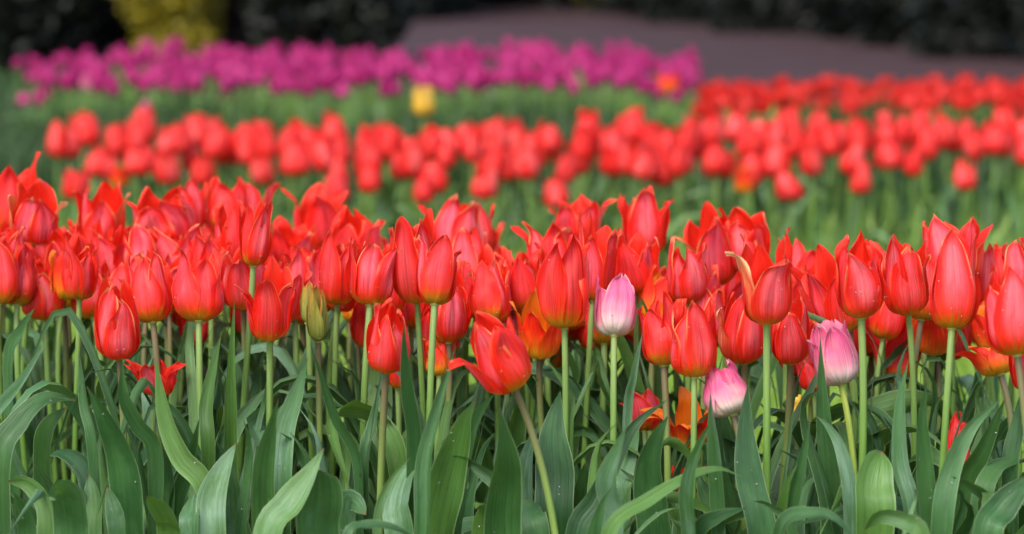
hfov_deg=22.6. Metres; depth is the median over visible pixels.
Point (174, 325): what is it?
tulip
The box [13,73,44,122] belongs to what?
magenta tulip
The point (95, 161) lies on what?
tulip
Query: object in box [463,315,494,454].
tulip
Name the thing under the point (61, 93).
magenta tulip
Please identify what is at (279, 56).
magenta tulip
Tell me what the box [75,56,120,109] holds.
magenta tulip
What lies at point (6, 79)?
grass
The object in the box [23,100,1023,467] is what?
ground
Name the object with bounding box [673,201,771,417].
tulip
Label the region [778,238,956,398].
tulip
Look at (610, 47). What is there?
magenta tulip
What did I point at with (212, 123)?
tulip
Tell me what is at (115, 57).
magenta tulip
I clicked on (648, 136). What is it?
tulip
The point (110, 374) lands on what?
tulip plant
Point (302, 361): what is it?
tulip plant
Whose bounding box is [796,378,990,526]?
tulip plant
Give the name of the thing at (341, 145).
tulip
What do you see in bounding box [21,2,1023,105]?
path
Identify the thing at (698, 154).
tulip
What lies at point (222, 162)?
tulip
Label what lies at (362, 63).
magenta tulip
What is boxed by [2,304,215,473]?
tulip
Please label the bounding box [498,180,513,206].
tulip
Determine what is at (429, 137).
tulip
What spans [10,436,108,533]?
tulip plant
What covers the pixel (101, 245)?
tulip
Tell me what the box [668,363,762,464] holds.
tulip plant
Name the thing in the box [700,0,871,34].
evergreen shrub
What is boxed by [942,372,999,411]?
tulip plant
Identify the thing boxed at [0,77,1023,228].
foliage
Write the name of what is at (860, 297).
tulip
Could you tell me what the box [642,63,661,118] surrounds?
magenta tulip
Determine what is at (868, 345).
tulip
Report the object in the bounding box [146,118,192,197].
tulip
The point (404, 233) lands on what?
tulip
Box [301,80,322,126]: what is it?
magenta tulip
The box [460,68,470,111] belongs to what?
magenta tulip
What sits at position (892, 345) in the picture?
tulip
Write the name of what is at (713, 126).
tulip
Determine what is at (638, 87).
magenta tulip
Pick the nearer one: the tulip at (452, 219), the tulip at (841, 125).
the tulip at (452, 219)
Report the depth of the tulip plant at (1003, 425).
2.43 m
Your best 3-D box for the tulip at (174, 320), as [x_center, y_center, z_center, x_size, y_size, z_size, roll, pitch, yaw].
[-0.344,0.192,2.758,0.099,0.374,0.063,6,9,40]
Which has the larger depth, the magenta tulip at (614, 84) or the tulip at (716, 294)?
the magenta tulip at (614, 84)
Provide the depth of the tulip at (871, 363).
2.75 m
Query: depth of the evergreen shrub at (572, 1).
38.71 m
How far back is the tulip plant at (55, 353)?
2.91 m
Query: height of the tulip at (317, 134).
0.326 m
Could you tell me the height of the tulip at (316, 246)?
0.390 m
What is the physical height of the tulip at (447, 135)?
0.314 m
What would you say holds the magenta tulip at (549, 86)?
on the bed soil at (701, 118)
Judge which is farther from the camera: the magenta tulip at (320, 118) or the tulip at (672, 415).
the magenta tulip at (320, 118)
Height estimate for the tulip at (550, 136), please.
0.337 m
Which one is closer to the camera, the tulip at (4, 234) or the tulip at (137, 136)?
the tulip at (4, 234)
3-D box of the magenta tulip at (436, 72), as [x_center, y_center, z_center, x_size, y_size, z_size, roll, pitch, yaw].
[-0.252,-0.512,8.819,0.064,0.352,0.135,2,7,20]
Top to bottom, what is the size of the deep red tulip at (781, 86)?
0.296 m
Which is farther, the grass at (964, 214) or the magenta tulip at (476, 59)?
the magenta tulip at (476, 59)
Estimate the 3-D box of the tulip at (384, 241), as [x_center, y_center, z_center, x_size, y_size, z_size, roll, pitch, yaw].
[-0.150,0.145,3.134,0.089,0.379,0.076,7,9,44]
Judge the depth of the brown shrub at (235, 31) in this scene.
15.56 m
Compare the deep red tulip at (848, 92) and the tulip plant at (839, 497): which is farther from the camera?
the deep red tulip at (848, 92)
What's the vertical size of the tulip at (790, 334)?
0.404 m
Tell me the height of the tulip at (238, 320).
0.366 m
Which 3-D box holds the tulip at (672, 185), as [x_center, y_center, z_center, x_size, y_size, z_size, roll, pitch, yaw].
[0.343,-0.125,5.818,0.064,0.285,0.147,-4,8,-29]
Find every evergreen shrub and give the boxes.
[0,0,102,74]
[1,0,135,70]
[89,0,380,66]
[239,0,408,74]
[326,0,414,48]
[407,0,459,20]
[413,0,495,14]
[467,0,580,9]
[472,0,560,7]
[563,0,633,10]
[581,0,636,13]
[615,0,683,15]
[639,0,752,23]
[690,0,811,27]
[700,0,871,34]
[802,0,938,39]
[839,0,1016,47]
[893,0,1023,58]
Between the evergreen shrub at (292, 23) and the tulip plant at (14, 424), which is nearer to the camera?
the tulip plant at (14, 424)
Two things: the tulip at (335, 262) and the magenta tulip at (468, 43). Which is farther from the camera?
the magenta tulip at (468, 43)
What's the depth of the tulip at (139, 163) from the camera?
5.78 m
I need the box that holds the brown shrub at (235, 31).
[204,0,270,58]
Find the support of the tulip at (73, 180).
on the middle bed soil
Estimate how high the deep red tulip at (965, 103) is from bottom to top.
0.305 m
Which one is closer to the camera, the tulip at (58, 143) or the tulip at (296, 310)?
the tulip at (296, 310)
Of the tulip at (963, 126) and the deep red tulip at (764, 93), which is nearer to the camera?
the tulip at (963, 126)
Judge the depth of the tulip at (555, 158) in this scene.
6.17 m
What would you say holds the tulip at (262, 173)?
on the middle bed soil
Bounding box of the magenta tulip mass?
[33,36,696,140]
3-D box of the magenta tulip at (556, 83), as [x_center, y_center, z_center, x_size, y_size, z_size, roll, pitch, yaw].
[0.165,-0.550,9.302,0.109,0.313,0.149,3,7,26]
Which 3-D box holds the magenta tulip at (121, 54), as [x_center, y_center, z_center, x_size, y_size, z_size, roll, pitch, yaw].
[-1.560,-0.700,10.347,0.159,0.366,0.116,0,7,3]
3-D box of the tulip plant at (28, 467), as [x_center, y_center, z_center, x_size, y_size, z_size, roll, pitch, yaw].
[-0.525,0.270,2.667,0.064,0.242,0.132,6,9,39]
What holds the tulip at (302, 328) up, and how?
on the front bed soil
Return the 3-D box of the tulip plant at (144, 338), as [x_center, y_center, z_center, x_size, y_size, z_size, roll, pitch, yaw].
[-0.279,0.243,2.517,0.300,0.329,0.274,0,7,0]
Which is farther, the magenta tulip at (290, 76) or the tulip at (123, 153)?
the magenta tulip at (290, 76)
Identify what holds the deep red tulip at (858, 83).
on the ground at (773, 112)
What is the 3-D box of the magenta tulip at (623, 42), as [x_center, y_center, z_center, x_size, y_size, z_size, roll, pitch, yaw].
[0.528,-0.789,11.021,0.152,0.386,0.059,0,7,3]
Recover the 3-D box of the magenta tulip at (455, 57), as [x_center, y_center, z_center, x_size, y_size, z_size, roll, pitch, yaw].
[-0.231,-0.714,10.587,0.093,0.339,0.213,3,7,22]
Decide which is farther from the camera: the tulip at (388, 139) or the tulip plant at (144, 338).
the tulip at (388, 139)
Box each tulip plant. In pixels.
[0,339,47,414]
[0,344,185,531]
[0,391,75,533]
[2,335,186,448]
[7,475,52,533]
[8,464,147,533]
[10,407,62,522]
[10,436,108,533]
[11,473,61,533]
[14,493,36,533]
[17,307,195,533]
[22,337,203,420]
[26,321,41,386]
[28,319,78,451]
[42,355,70,479]
[43,314,228,416]
[48,480,88,533]
[50,351,324,468]
[53,323,62,406]
[68,333,375,458]
[84,328,322,413]
[97,366,225,515]
[104,323,160,364]
[105,488,124,533]
[107,330,141,456]
[133,320,196,524]
[146,496,180,533]
[148,317,220,421]
[155,358,214,494]
[179,494,198,533]
[195,443,235,533]
[210,322,326,459]
[212,309,417,411]
[224,303,339,443]
[250,321,346,428]
[251,400,277,533]
[253,448,323,533]
[274,335,307,445]
[277,319,361,424]
[298,369,504,529]
[316,356,375,492]
[337,432,367,533]
[338,351,355,431]
[343,520,409,533]
[358,337,509,439]
[366,335,535,498]
[432,325,472,462]
[432,456,574,500]
[451,423,661,533]
[453,358,468,408]
[455,341,595,502]
[472,316,502,432]
[478,324,623,420]
[512,346,610,410]
[516,439,589,499]
[533,300,644,451]
[560,344,646,444]
[569,340,578,376]
[573,414,707,491]
[578,351,779,424]
[579,346,700,441]
[583,389,677,526]
[594,371,598,404]
[595,347,674,432]
[621,436,820,533]
[623,449,814,533]
[634,297,684,482]
[636,312,871,465]
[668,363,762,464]
[715,357,851,492]
[727,408,894,533]
[739,293,807,416]
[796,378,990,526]
[805,489,1023,533]
[807,376,1013,497]
[811,345,907,453]
[820,486,842,533]
[839,425,948,483]
[865,330,952,482]
[865,510,929,533]
[867,404,917,492]
[880,362,996,533]
[901,377,1023,462]
[905,358,966,414]
[934,329,992,421]
[936,383,998,492]
[938,380,1023,450]
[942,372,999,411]
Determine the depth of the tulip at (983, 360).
2.38 m
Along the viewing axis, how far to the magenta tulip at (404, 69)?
9.69 m
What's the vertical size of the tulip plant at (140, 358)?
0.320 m
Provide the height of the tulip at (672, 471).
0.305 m
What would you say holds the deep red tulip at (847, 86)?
on the bed soil at (701, 118)
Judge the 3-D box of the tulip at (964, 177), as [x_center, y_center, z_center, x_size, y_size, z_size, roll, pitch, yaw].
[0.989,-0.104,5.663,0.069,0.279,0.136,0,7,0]
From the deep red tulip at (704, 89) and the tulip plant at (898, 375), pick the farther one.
the deep red tulip at (704, 89)
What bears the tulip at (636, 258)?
on the front bed soil
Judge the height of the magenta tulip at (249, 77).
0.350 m
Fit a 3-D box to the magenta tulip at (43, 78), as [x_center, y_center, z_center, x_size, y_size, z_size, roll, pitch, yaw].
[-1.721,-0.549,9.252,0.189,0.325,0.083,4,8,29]
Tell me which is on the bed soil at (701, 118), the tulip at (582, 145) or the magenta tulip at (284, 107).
the magenta tulip at (284, 107)
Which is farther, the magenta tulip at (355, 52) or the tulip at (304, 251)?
the magenta tulip at (355, 52)
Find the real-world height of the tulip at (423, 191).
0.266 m
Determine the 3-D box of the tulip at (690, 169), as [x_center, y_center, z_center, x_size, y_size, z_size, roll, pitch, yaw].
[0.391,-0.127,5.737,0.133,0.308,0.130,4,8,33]
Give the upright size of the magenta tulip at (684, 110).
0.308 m
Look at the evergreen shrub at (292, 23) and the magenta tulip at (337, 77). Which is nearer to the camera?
the magenta tulip at (337, 77)
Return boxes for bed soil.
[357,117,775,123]
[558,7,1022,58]
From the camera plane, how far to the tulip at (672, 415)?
2.67 m
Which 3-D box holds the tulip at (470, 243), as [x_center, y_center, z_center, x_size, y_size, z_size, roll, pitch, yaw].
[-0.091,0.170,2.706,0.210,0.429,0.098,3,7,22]
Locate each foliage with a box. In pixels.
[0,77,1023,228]
[55,177,1023,266]
[804,102,1023,181]
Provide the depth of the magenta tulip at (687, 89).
9.51 m
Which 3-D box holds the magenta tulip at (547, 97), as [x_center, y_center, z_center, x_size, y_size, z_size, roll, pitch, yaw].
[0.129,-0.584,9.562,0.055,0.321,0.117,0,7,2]
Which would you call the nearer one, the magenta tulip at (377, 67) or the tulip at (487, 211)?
the tulip at (487, 211)
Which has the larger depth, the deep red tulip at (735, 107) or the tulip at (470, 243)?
the deep red tulip at (735, 107)
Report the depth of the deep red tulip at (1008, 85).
8.61 m
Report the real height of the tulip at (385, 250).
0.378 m
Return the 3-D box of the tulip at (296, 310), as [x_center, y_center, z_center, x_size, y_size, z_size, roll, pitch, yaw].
[-0.344,0.185,2.701,0.314,0.399,0.082,3,7,25]
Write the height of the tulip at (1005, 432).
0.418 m
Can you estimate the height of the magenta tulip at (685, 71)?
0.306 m
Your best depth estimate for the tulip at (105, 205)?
2.94 m
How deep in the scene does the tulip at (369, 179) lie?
5.51 m
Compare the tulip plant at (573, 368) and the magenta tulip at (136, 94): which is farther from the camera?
the magenta tulip at (136, 94)
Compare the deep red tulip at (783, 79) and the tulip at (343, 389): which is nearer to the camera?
the tulip at (343, 389)
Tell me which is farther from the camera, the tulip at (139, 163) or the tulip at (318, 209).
the tulip at (139, 163)
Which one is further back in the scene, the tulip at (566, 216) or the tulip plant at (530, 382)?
the tulip at (566, 216)
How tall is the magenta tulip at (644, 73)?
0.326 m
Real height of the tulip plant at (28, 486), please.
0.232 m
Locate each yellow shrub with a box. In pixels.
[114,0,224,85]
[576,0,602,10]
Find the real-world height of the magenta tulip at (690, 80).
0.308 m
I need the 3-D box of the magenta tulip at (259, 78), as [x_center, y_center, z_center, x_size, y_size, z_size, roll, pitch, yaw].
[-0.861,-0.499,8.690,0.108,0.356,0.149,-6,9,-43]
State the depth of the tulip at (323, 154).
5.82 m
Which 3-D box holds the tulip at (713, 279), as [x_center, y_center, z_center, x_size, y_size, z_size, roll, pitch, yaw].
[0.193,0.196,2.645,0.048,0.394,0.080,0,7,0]
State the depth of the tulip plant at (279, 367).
2.94 m
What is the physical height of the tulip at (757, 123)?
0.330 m
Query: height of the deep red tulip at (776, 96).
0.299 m
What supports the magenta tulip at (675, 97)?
on the bed soil at (701, 118)
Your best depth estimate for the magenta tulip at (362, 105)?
10.40 m
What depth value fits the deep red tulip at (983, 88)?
8.99 m
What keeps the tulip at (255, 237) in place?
on the front bed soil
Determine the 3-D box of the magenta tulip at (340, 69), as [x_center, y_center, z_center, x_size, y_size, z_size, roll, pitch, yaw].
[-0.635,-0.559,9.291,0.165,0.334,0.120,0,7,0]
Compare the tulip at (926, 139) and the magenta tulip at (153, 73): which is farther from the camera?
the magenta tulip at (153, 73)
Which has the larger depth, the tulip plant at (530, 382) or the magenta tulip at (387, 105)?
the magenta tulip at (387, 105)
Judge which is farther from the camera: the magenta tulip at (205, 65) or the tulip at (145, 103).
the magenta tulip at (205, 65)
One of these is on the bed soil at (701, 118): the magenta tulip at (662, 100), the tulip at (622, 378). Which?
the magenta tulip at (662, 100)
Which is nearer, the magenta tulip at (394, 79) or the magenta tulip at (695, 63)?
the magenta tulip at (394, 79)
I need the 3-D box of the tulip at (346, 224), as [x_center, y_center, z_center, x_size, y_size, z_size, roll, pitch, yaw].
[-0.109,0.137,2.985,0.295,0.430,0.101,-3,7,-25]
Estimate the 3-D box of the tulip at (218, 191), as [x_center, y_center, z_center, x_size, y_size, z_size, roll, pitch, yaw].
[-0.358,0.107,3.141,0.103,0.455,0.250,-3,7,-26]
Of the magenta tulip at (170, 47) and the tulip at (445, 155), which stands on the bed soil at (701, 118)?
the magenta tulip at (170, 47)
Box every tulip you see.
[0,152,53,395]
[0,219,42,380]
[0,223,82,498]
[0,232,41,359]
[0,243,32,501]
[2,73,71,131]
[2,246,275,483]
[2,251,66,491]
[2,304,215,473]
[3,244,38,533]
[5,225,65,358]
[5,305,140,379]
[7,178,67,397]
[7,251,172,457]
[10,57,33,106]
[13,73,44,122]
[14,70,37,111]
[15,70,51,127]
[16,92,29,130]
[20,229,217,509]
[20,320,55,385]
[23,277,176,533]
[25,62,88,115]
[25,225,77,479]
[27,55,75,99]
[27,226,95,396]
[29,96,59,113]
[29,318,33,386]
[30,57,46,109]
[30,69,78,114]
[32,359,186,459]
[36,77,58,116]
[36,178,280,339]
[45,71,75,119]
[46,60,64,109]
[46,119,74,227]
[48,109,99,205]
[48,324,97,355]
[51,312,94,438]
[54,66,88,114]
[54,126,93,228]
[55,73,71,111]
[56,66,84,111]
[56,223,158,450]
[57,218,113,463]
[58,51,84,113]
[59,145,106,219]
[61,70,69,111]
[61,261,311,439]
[62,168,90,229]
[66,300,207,483]
[70,264,109,412]
[71,179,130,238]
[71,344,95,451]
[73,112,101,200]
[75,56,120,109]
[81,73,91,110]
[81,224,131,453]
[81,261,131,455]
[85,227,229,366]
[90,156,123,196]
[91,68,106,119]
[91,122,131,195]
[95,76,106,109]
[96,258,324,429]
[98,150,116,182]
[99,80,119,121]
[100,67,124,113]
[101,57,110,103]
[105,52,123,108]
[106,79,132,115]
[108,48,142,114]
[109,51,137,113]
[109,164,136,225]
[112,51,124,107]
[120,52,144,106]
[120,128,134,203]
[121,120,153,222]
[122,186,236,385]
[123,84,150,117]
[124,145,152,226]
[125,152,180,220]
[127,65,139,110]
[130,251,276,446]
[131,146,169,202]
[132,105,189,196]
[134,248,179,533]
[136,47,159,95]
[137,54,177,104]
[138,223,214,451]
[141,67,152,98]
[141,99,149,109]
[141,246,266,524]
[141,322,282,381]
[142,54,171,107]
[142,250,329,533]
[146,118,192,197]
[147,126,172,189]
[149,62,171,116]
[150,259,316,431]
[151,61,160,69]
[151,67,157,105]
[153,83,176,113]
[156,65,190,107]
[156,67,189,119]
[156,77,167,113]
[157,234,185,412]
[159,43,173,99]
[162,322,228,355]
[163,124,230,195]
[164,225,170,237]
[166,142,197,193]
[167,78,177,116]
[172,312,214,370]
[172,315,187,405]
[174,51,186,109]
[174,70,203,121]
[175,226,233,438]
[178,177,239,344]
[183,56,213,113]
[183,57,217,102]
[184,53,203,106]
[184,112,210,187]
[185,80,192,103]
[190,151,214,188]
[193,60,215,115]
[198,78,205,112]
[200,44,219,101]
[201,223,265,369]
[203,233,273,384]
[203,246,435,533]
[204,59,241,121]
[204,62,252,119]
[205,113,248,187]
[207,131,240,197]
[207,176,247,353]
[208,63,221,114]
[208,73,249,129]
[208,74,238,131]
[209,224,237,344]
[210,63,220,114]
[211,62,240,111]
[211,158,231,185]
[212,202,281,403]
[214,317,262,377]
[215,255,307,533]
[215,335,254,379]
[218,71,266,122]
[218,247,337,532]
[223,122,280,191]
[225,121,282,203]
[228,130,284,193]
[229,118,268,190]
[230,68,268,123]
[230,307,299,465]
[231,69,255,123]
[236,323,476,419]
[237,130,293,205]
[237,200,272,480]
[239,57,281,120]
[239,337,457,476]
[241,49,262,107]
[241,50,272,111]
[241,60,270,120]
[248,256,325,521]
[248,283,327,477]
[249,70,283,123]
[250,41,283,93]
[250,156,281,231]
[251,57,305,124]
[251,68,278,130]
[251,216,340,418]
[252,124,355,219]
[254,126,297,219]
[258,64,285,116]
[261,53,281,127]
[262,51,287,109]
[262,69,304,117]
[266,52,295,95]
[269,78,291,137]
[271,93,288,128]
[272,182,351,203]
[273,241,408,479]
[276,118,350,207]
[276,126,299,225]
[277,73,306,126]
[277,110,358,208]
[278,143,310,227]
[279,140,300,225]
[279,182,469,355]
[279,296,493,533]
[282,56,300,103]
[283,246,321,533]
[283,256,325,416]
[286,134,351,206]
[287,77,302,125]
[289,56,310,117]
[290,53,310,118]
[297,131,359,214]
[298,42,306,105]
[298,309,360,454]
[299,302,429,439]
[300,109,323,128]
[300,242,389,360]
[300,281,313,459]
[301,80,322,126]
[301,90,328,121]
[304,67,344,117]
[304,128,354,207]
[305,236,397,533]
[305,244,352,377]
[307,74,322,129]
[309,64,328,121]
[309,67,341,110]
[312,140,366,212]
[315,66,355,130]
[316,50,353,103]
[316,55,333,115]
[317,67,356,130]
[319,230,494,476]
[323,65,349,118]
[323,204,477,422]
[323,222,504,356]
[323,304,580,469]
[324,173,348,202]
[325,208,481,489]
[326,247,359,453]
[329,154,396,222]
[330,70,353,126]
[334,82,358,137]
[335,58,390,118]
[340,312,528,456]
[344,47,362,126]
[347,71,373,131]
[348,124,402,227]
[349,119,402,204]
[349,126,401,207]
[349,137,371,215]
[350,135,440,223]
[350,302,414,432]
[351,72,373,121]
[352,60,386,116]
[353,52,378,101]
[353,58,404,127]
[353,287,406,415]
[354,149,366,215]
[355,57,390,124]
[355,63,391,124]
[357,158,393,250]
[358,141,408,229]
[360,57,375,108]
[360,59,381,106]
[362,124,391,219]
[366,46,381,103]
[366,125,398,224]
[367,234,495,533]
[369,62,393,118]
[371,143,409,242]
[373,51,404,105]
[373,136,400,207]
[374,135,419,205]
[377,70,404,126]
[378,54,416,116]
[381,56,397,108]
[381,237,389,250]
[382,243,416,337]
[388,52,407,104]
[389,61,408,124]
[389,372,401,435]
[390,149,445,223]
[391,56,401,124]
[391,82,400,123]
[396,48,409,104]
[396,140,441,226]
[397,50,412,121]
[397,57,416,115]
[397,137,470,206]
[402,124,461,211]
[402,137,421,222]
[406,70,429,130]
[407,327,433,448]
[410,161,447,220]
[410,259,525,515]
[412,85,460,180]
[413,173,433,216]
[414,202,537,423]
[414,330,569,414]
[418,194,479,241]
[418,220,609,470]
[419,48,430,115]
[420,64,459,106]
[421,306,459,409]
[426,243,607,440]
[429,285,479,478]
[432,67,450,127]
[433,51,446,107]
[435,48,459,99]
[435,91,446,114]
[436,55,461,114]
[436,74,462,125]
[436,95,453,114]
[438,45,448,53]
[438,99,459,124]
[438,128,468,209]
[439,70,461,119]
[441,119,486,203]
[445,45,472,104]
[445,80,457,120]
[445,128,484,210]
[447,310,739,533]
[450,53,470,114]
[451,269,585,427]
[452,227,487,399]
[452,237,707,485]
[453,46,459,99]
[453,378,653,433]
[454,56,478,110]
[455,124,475,205]
[457,115,536,196]
[458,44,469,90]
[458,70,491,116]
[460,55,518,107]
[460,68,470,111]
[460,72,478,122]
[461,40,471,47]
[461,119,590,204]
[463,61,491,114]
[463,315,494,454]
[467,77,487,116]
[468,64,475,107]
[468,181,503,204]
[468,252,593,457]
[469,266,666,389]
[471,165,498,217]
[476,116,507,213]
[476,159,537,221]
[479,52,514,104]
[479,53,529,111]
[479,145,526,250]
[482,136,512,241]
[483,67,515,119]
[485,55,512,111]
[485,249,545,426]
[489,69,512,109]
[492,64,512,113]
[495,46,529,102]
[495,53,511,103]
[495,246,607,463]
[496,53,541,108]
[497,37,513,93]
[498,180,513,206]
[499,147,548,243]
[499,255,577,437]
[501,69,535,117]
[504,138,526,246]
[505,121,543,222]
[509,287,784,475]
[510,253,596,485]
[511,50,535,104]
[511,64,550,120]
[514,147,554,235]
[515,345,585,408]
[517,38,546,115]
[517,46,543,116]
[518,40,529,94]
[518,251,543,432]
[519,143,546,220]
[520,233,598,533]
[521,130,550,232]
[525,124,593,222]
[526,42,543,94]
[526,176,568,245]
[530,42,542,98]
[536,51,544,101]
[536,152,559,215]
[537,150,621,227]
[541,71,552,112]
[543,62,566,117]
[543,76,559,122]
[544,329,568,407]
[545,46,560,108]
[547,70,611,125]
[547,193,617,365]
[550,47,560,113]
[552,55,567,116]
[553,45,563,96]
[554,80,571,122]
[560,55,608,105]
[560,328,621,452]
[563,47,583,120]
[564,57,595,110]
[565,46,591,106]
[565,141,623,226]
[567,129,595,203]
[568,59,618,114]
[568,320,584,424]
[573,359,749,533]
[574,108,606,201]
[574,265,675,437]
[577,210,675,504]
[578,325,609,469]
[579,301,610,467]
[582,124,633,225]
[582,320,814,420]
[583,324,633,455]
[589,228,659,448]
[591,55,617,108]
[591,75,612,116]
[593,273,666,533]
[594,54,612,115]
[594,71,602,107]
[594,143,628,224]
[594,292,673,434]
[595,40,617,100]
[595,65,662,118]
[598,126,638,234]
[602,51,640,102]
[603,66,631,116]
[603,73,624,125]
[605,138,672,210]
[607,285,724,500]
[608,114,636,198]
[609,147,699,237]
[612,44,630,116]
[613,67,651,115]
[613,69,627,123]
[615,70,679,124]
[617,185,777,404]
[618,55,653,112]
[618,113,702,215]
[618,122,624,193]
[619,388,733,465]
[620,176,642,205]
[620,291,784,533]
[621,39,649,76]
[621,149,662,206]
[622,105,723,194]
[624,334,673,393]
[626,57,636,109]
[628,54,636,102]
[629,52,651,100]
[633,297,747,533]
[635,81,673,128]
[640,55,650,112]
[640,70,653,121]
[640,120,661,186]
[640,386,714,518]
[642,60,667,114]
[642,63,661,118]
[644,64,691,126]
[649,159,685,268]
[650,82,672,123]
[654,126,697,209]
[655,75,682,124]
[656,67,684,120]
[657,72,679,132]
[658,64,682,119]
[658,153,679,267]
[659,289,725,457]
[660,151,693,230]
[662,140,693,257]
[663,145,718,203]
[665,141,713,250]
[665,275,678,412]
[666,82,694,119]
[667,54,681,115]
[670,91,680,132]
[671,374,739,514]
[673,67,692,118]
[673,72,696,119]
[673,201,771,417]
[674,58,682,107]
[676,122,761,214]
[676,124,704,217]
[676,140,747,219]
[677,67,685,123]
[680,150,741,216]
[682,58,699,115]
[682,154,723,219]
[683,70,702,118]
[691,101,704,121]
[695,82,714,97]
[696,92,720,111]
[697,274,798,464]
[700,264,720,408]
[702,110,735,213]
[708,79,727,89]
[709,86,724,141]
[715,87,734,145]
[715,206,799,457]
[716,291,782,492]
[718,96,734,148]
[718,109,793,207]
[718,286,951,533]
[724,99,771,150]
[724,271,741,305]
[725,228,850,533]
[727,101,747,148]
[728,118,788,227]
[729,84,740,102]
[729,153,763,216]
[732,79,766,124]
[733,113,774,210]
[734,142,818,255]
[734,166,754,210]
[735,86,753,101]
[738,97,759,116]
[744,82,763,119]
[748,81,770,119]
[748,85,761,121]
[748,117,795,256]
[758,85,773,122]
[760,258,939,457]
[761,123,806,249]
[761,262,829,446]
[762,115,870,223]
[763,75,789,119]
[765,141,833,248]
[766,125,843,229]
[769,88,790,109]
[772,244,939,502]
[773,100,790,109]
[774,103,806,234]
[775,171,839,249]
[778,82,794,90]
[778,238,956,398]
[778,318,866,434]
[783,84,802,98]
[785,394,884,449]
[789,92,810,123]
[790,110,827,236]
[795,361,859,418]
[798,124,833,247]
[799,79,817,116]
[799,319,915,533]
[800,89,813,117]
[803,121,851,246]
[805,311,966,477]
[806,84,835,124]
[813,94,834,157]
[815,81,828,95]
[815,140,864,258]
[815,230,895,533]
[820,73,837,87]
[822,120,846,207]
[832,119,881,221]
[832,161,889,249]
[836,88,855,123]
[838,76,854,87]
[839,237,1023,477]
[840,84,857,115]
[840,98,860,125]
[844,89,861,116]
[845,325,921,446]
[846,80,862,93]
[846,361,869,398]
[853,317,872,392]
[855,91,876,118]
[860,138,918,245]
[862,82,868,92]
[866,82,884,93]
[866,90,881,114]
[866,351,874,396]
[867,358,893,419]
[869,301,905,457]
[871,114,912,197]
[873,109,891,241]
[873,117,928,240]
[875,242,1008,460]
[877,76,893,108]
[880,234,930,492]
[883,91,891,111]
[888,92,901,119]
[888,361,941,440]
[890,87,909,115]
[891,229,1023,533]
[893,106,932,237]
[896,142,951,247]
[898,84,916,114]
[900,78,915,112]
[900,94,920,119]
[901,127,942,245]
[910,114,992,224]
[911,91,928,108]
[912,79,931,94]
[912,121,985,217]
[912,318,957,422]
[920,78,951,117]
[921,353,927,386]
[922,93,941,122]
[922,214,1023,488]
[924,90,945,124]
[926,88,934,120]
[927,111,966,222]
[928,74,944,87]
[931,125,984,228]
[933,86,951,112]
[940,82,961,121]
[941,121,962,207]
[941,157,975,231]
[947,397,999,461]
[948,100,950,120]
[951,93,970,123]
[953,267,1023,533]
[953,346,1023,529]
[955,325,997,459]
[956,93,978,120]
[956,374,1013,458]
[957,82,970,114]
[958,72,981,119]
[960,81,975,118]
[963,372,982,422]
[969,300,1022,453]
[970,88,988,126]
[972,120,1023,245]
[972,338,995,410]
[977,82,992,121]
[977,87,986,126]
[977,106,1016,231]
[978,242,1022,472]
[978,354,1023,533]
[980,126,1022,211]
[984,90,993,121]
[985,75,1019,119]
[986,85,1002,106]
[990,87,1011,159]
[990,112,1023,242]
[994,96,1015,163]
[998,92,1017,100]
[1001,82,1021,88]
[1001,95,1020,111]
[1002,144,1020,231]
[1005,133,1023,240]
[1008,375,1011,398]
[1011,86,1021,115]
[1015,100,1023,113]
[1019,80,1023,92]
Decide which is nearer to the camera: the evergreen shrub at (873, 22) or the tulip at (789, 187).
the tulip at (789, 187)
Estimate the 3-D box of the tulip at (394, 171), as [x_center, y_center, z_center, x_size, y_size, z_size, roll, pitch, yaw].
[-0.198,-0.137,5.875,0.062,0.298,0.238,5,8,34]
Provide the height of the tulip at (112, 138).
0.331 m
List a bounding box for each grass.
[0,62,151,137]
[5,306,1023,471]
[840,176,1023,236]
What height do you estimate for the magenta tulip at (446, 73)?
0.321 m
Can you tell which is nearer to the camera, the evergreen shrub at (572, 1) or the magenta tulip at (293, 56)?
the magenta tulip at (293, 56)
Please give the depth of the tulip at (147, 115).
6.26 m
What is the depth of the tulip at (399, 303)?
2.63 m
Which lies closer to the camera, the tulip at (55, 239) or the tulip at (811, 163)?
the tulip at (55, 239)
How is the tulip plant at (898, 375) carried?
on the front bed soil
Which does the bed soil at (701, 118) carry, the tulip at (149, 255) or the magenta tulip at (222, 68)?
the magenta tulip at (222, 68)
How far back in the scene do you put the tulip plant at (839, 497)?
2.28 m
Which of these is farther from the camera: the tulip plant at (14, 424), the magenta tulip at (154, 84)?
the magenta tulip at (154, 84)
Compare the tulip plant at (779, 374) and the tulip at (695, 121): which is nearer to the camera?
the tulip plant at (779, 374)
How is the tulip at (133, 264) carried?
on the front bed soil
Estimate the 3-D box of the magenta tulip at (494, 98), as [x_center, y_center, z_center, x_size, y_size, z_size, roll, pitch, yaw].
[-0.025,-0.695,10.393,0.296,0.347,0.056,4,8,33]
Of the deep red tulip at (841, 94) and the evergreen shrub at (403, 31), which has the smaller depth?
the deep red tulip at (841, 94)
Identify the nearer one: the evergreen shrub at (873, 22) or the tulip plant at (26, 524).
the tulip plant at (26, 524)
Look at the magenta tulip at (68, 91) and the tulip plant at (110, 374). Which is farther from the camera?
the magenta tulip at (68, 91)
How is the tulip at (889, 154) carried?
on the middle bed soil
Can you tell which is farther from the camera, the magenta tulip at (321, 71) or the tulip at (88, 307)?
the magenta tulip at (321, 71)
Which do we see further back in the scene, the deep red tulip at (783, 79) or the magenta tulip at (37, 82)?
the magenta tulip at (37, 82)

